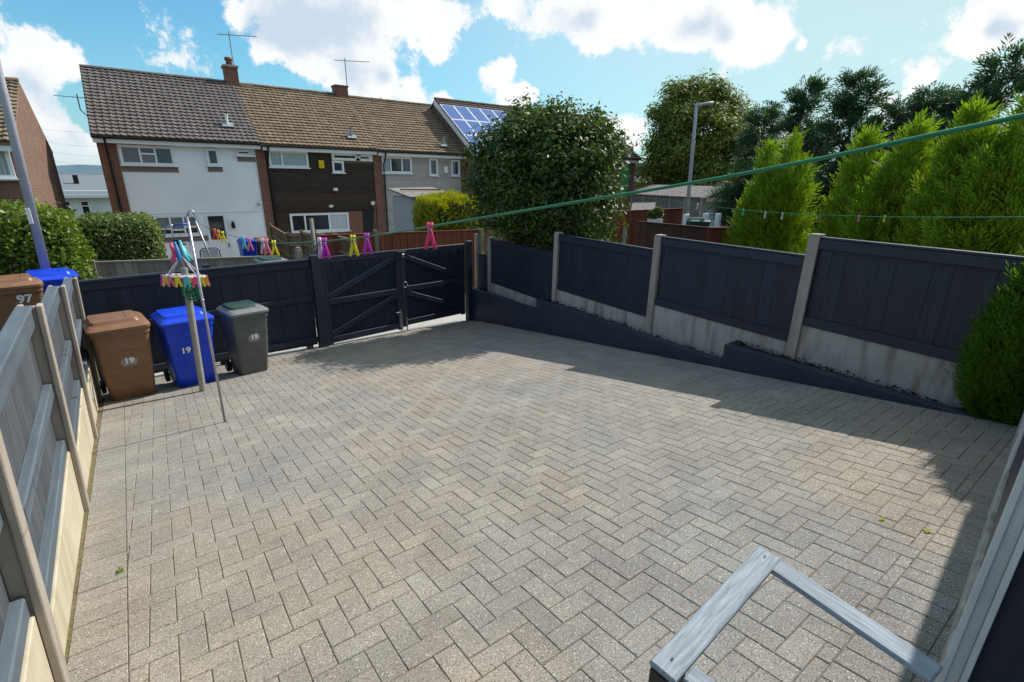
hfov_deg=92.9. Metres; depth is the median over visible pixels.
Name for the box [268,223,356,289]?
fence
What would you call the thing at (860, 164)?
conifer
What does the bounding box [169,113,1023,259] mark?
washing line
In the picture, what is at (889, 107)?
conifer
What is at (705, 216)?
garden post
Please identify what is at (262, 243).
clothes peg
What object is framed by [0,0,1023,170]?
sky
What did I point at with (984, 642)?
fence
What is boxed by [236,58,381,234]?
terraced house
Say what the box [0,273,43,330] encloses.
wheelie bin
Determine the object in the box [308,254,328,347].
gate post
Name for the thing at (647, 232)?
fence
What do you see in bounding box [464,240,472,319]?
gate post
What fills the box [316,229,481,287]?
fence
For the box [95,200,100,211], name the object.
window
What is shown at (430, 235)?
clothes peg
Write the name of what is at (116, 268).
fence
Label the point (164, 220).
window
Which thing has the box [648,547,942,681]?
handrail
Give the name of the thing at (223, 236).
clothes peg
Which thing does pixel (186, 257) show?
peg hanger
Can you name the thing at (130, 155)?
window
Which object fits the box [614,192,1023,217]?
washing line
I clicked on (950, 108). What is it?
conifer
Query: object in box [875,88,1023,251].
conifer
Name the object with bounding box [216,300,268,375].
wheelie bin
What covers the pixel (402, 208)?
shed
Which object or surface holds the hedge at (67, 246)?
on the ground
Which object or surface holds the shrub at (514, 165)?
on the ground
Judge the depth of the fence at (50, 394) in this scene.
2.41 m
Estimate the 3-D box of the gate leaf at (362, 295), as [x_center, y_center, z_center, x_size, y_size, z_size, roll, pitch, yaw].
[-2.829,-0.810,9.350,1.588,1.735,0.130,-16,25,-41]
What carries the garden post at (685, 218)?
on the ground
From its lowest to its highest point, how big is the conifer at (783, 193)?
3.976 m
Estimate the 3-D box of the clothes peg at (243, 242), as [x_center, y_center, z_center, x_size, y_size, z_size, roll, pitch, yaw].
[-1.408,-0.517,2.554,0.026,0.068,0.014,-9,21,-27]
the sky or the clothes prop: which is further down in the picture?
the clothes prop
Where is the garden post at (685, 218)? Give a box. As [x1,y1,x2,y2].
[682,214,688,224]
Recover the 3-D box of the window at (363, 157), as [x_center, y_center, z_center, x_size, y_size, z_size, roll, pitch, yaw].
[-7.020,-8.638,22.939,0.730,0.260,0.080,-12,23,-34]
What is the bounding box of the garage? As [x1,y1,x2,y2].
[630,185,736,226]
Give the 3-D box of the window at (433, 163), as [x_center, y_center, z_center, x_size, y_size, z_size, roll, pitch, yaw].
[-4.038,-8.964,25.157,0.595,0.880,0.160,-12,23,-34]
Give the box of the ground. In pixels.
[81,174,465,378]
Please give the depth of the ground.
13.39 m
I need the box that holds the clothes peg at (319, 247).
[317,237,321,257]
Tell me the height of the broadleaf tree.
10.841 m
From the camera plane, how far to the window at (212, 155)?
19.56 m
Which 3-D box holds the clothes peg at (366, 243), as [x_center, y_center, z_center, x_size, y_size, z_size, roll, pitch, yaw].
[-0.375,-0.251,1.259,0.028,0.056,0.012,-5,19,-16]
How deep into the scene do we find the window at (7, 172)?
12.89 m
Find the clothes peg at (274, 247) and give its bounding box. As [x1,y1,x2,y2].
[271,240,279,255]
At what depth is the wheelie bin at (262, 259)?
9.47 m
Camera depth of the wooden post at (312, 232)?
14.10 m
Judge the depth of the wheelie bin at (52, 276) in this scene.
7.01 m
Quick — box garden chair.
[199,247,220,257]
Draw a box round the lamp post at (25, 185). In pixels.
[0,60,50,268]
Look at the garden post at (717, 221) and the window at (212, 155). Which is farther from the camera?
the window at (212, 155)
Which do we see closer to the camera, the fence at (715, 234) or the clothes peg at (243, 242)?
the clothes peg at (243, 242)
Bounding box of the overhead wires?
[46,129,100,174]
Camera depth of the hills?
1454.37 m
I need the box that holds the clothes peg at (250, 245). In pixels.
[247,237,253,250]
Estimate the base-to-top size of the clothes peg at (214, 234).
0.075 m
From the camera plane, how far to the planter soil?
5.39 m
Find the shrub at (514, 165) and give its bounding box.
[458,87,637,250]
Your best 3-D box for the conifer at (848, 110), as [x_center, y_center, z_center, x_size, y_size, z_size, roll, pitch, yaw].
[8.629,-3.623,12.941,3.128,6.600,3.317,-12,23,-34]
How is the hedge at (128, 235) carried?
on the ground
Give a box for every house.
[0,77,67,210]
[54,32,274,258]
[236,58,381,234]
[347,95,468,232]
[430,97,642,254]
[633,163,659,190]
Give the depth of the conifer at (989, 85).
9.21 m
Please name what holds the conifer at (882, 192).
on the ground
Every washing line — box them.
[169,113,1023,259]
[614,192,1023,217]
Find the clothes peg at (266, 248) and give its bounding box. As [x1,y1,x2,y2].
[264,239,270,255]
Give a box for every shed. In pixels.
[387,187,445,231]
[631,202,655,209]
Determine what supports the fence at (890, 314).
on the ground
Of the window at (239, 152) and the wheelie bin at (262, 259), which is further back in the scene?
the window at (239, 152)
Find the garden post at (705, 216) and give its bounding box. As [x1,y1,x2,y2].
[702,213,708,219]
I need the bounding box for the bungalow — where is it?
[58,174,111,218]
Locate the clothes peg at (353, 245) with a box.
[349,235,359,256]
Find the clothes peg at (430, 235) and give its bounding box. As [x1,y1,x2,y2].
[424,222,436,249]
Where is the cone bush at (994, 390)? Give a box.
[943,241,1023,425]
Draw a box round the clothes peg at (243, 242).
[241,236,246,248]
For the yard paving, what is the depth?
2.91 m
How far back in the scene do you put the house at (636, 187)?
42.05 m
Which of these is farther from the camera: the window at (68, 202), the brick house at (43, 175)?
the window at (68, 202)
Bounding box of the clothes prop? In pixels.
[186,210,225,421]
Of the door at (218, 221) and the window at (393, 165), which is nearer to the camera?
the door at (218, 221)
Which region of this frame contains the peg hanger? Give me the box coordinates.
[160,240,210,287]
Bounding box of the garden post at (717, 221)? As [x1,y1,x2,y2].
[714,213,721,226]
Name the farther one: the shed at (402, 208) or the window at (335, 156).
the window at (335, 156)
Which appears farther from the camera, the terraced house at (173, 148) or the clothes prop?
the terraced house at (173, 148)
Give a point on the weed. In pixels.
(119, 568)
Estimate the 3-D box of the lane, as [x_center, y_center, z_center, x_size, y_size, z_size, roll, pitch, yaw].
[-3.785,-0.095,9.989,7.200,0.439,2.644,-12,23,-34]
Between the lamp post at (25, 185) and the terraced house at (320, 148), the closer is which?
the lamp post at (25, 185)
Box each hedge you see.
[0,196,102,279]
[75,210,167,274]
[410,189,484,253]
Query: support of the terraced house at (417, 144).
on the ground
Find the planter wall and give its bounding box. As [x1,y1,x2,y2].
[472,288,984,418]
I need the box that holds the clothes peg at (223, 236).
[221,231,226,241]
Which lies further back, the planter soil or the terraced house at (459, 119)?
the terraced house at (459, 119)
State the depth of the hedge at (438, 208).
16.77 m
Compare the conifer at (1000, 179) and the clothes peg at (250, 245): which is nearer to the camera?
the clothes peg at (250, 245)
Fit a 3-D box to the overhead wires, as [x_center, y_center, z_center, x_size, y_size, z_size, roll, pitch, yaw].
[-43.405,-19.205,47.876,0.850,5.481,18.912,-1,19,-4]
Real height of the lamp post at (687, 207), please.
6.874 m
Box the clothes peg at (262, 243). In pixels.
[260,238,266,253]
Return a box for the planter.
[647,206,663,222]
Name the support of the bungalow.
on the ground
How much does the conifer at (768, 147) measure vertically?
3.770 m
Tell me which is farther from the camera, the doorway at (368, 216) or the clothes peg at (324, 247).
the doorway at (368, 216)
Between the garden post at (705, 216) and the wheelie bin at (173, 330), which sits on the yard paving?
the wheelie bin at (173, 330)
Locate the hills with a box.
[56,164,102,173]
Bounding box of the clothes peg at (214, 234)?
[213,228,216,239]
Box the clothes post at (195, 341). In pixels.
[180,259,205,391]
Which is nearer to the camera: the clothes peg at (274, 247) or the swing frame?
the clothes peg at (274, 247)
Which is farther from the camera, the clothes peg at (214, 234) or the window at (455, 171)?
the window at (455, 171)
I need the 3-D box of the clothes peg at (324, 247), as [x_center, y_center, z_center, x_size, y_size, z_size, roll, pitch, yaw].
[-0.588,-0.292,1.531,0.031,0.066,0.014,-6,20,-20]
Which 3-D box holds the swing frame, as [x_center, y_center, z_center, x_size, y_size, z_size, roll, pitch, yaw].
[-10.206,-2.549,15.472,1.748,2.460,0.056,-12,23,-34]
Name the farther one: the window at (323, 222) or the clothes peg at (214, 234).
the window at (323, 222)
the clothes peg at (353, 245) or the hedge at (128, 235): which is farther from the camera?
the hedge at (128, 235)
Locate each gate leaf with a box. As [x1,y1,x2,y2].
[320,250,402,344]
[397,243,464,331]
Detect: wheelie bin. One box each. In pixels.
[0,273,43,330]
[25,267,78,294]
[82,310,155,401]
[150,305,215,387]
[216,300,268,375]
[236,238,256,255]
[252,237,271,255]
[253,255,286,262]
[687,217,710,226]
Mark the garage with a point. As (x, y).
(676, 194)
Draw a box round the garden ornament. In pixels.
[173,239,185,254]
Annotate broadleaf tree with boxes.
[633,68,760,190]
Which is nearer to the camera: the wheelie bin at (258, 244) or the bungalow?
the wheelie bin at (258, 244)
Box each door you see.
[204,213,232,256]
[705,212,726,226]
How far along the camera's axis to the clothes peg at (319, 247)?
1.57 m
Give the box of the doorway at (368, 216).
[362,211,375,232]
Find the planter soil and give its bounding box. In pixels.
[480,289,966,410]
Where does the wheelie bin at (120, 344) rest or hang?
on the yard paving
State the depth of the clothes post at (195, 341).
6.11 m
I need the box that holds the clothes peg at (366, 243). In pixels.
[363,233,372,254]
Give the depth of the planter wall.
6.73 m
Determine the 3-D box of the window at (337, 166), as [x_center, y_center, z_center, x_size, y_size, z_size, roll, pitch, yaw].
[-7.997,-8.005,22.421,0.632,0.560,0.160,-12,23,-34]
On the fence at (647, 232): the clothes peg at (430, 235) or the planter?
the planter
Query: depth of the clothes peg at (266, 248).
2.15 m
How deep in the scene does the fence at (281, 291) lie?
7.78 m
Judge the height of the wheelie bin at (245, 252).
1.030 m
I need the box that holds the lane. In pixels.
[99,312,465,383]
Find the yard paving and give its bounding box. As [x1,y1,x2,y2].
[65,320,1017,681]
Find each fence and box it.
[0,277,102,681]
[72,247,318,384]
[88,256,256,277]
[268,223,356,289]
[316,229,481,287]
[474,232,1023,409]
[609,208,682,245]
[636,221,707,247]
[706,224,734,242]
[933,411,1023,681]
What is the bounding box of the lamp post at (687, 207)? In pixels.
[685,101,713,214]
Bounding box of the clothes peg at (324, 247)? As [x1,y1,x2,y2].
[321,238,330,258]
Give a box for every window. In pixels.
[0,151,18,179]
[65,200,73,215]
[79,200,91,214]
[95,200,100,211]
[117,144,177,166]
[153,215,202,237]
[205,148,221,166]
[235,149,255,156]
[269,151,310,168]
[289,212,351,232]
[332,153,360,160]
[332,161,345,173]
[355,154,370,160]
[381,156,413,173]
[429,158,439,176]
[451,160,460,176]
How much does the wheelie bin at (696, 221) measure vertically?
1.084 m
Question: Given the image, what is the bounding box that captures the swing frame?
[163,221,210,256]
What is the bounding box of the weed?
[115,565,124,574]
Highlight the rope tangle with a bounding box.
[181,282,201,300]
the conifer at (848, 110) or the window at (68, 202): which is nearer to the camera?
the conifer at (848, 110)
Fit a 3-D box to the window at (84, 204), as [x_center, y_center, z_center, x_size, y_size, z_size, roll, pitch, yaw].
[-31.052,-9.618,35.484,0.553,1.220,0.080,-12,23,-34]
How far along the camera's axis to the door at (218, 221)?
20.35 m
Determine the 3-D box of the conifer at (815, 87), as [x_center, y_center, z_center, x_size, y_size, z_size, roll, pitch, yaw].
[8.057,-4.270,14.491,4.266,6.708,3.548,-12,23,-34]
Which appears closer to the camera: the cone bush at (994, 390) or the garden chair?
the cone bush at (994, 390)
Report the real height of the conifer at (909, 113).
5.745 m
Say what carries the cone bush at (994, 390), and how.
on the planter soil
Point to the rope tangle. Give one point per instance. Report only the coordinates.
(195, 290)
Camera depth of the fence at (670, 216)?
15.15 m
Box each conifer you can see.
[704,100,788,226]
[720,138,783,248]
[724,123,824,253]
[741,68,845,217]
[789,120,891,253]
[791,64,899,248]
[807,93,925,239]
[825,106,944,243]
[875,80,958,158]
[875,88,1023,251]
[896,90,1023,255]
[921,87,968,150]
[922,32,1023,148]
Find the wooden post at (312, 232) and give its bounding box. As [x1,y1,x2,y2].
[309,218,316,253]
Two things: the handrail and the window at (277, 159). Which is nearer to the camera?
the handrail
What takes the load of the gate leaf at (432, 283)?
attached to the gate post at (468, 280)
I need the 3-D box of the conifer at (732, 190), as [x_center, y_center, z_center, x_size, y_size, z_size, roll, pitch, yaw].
[8.002,-4.714,16.071,3.182,5.908,3.853,-3,19,-11]

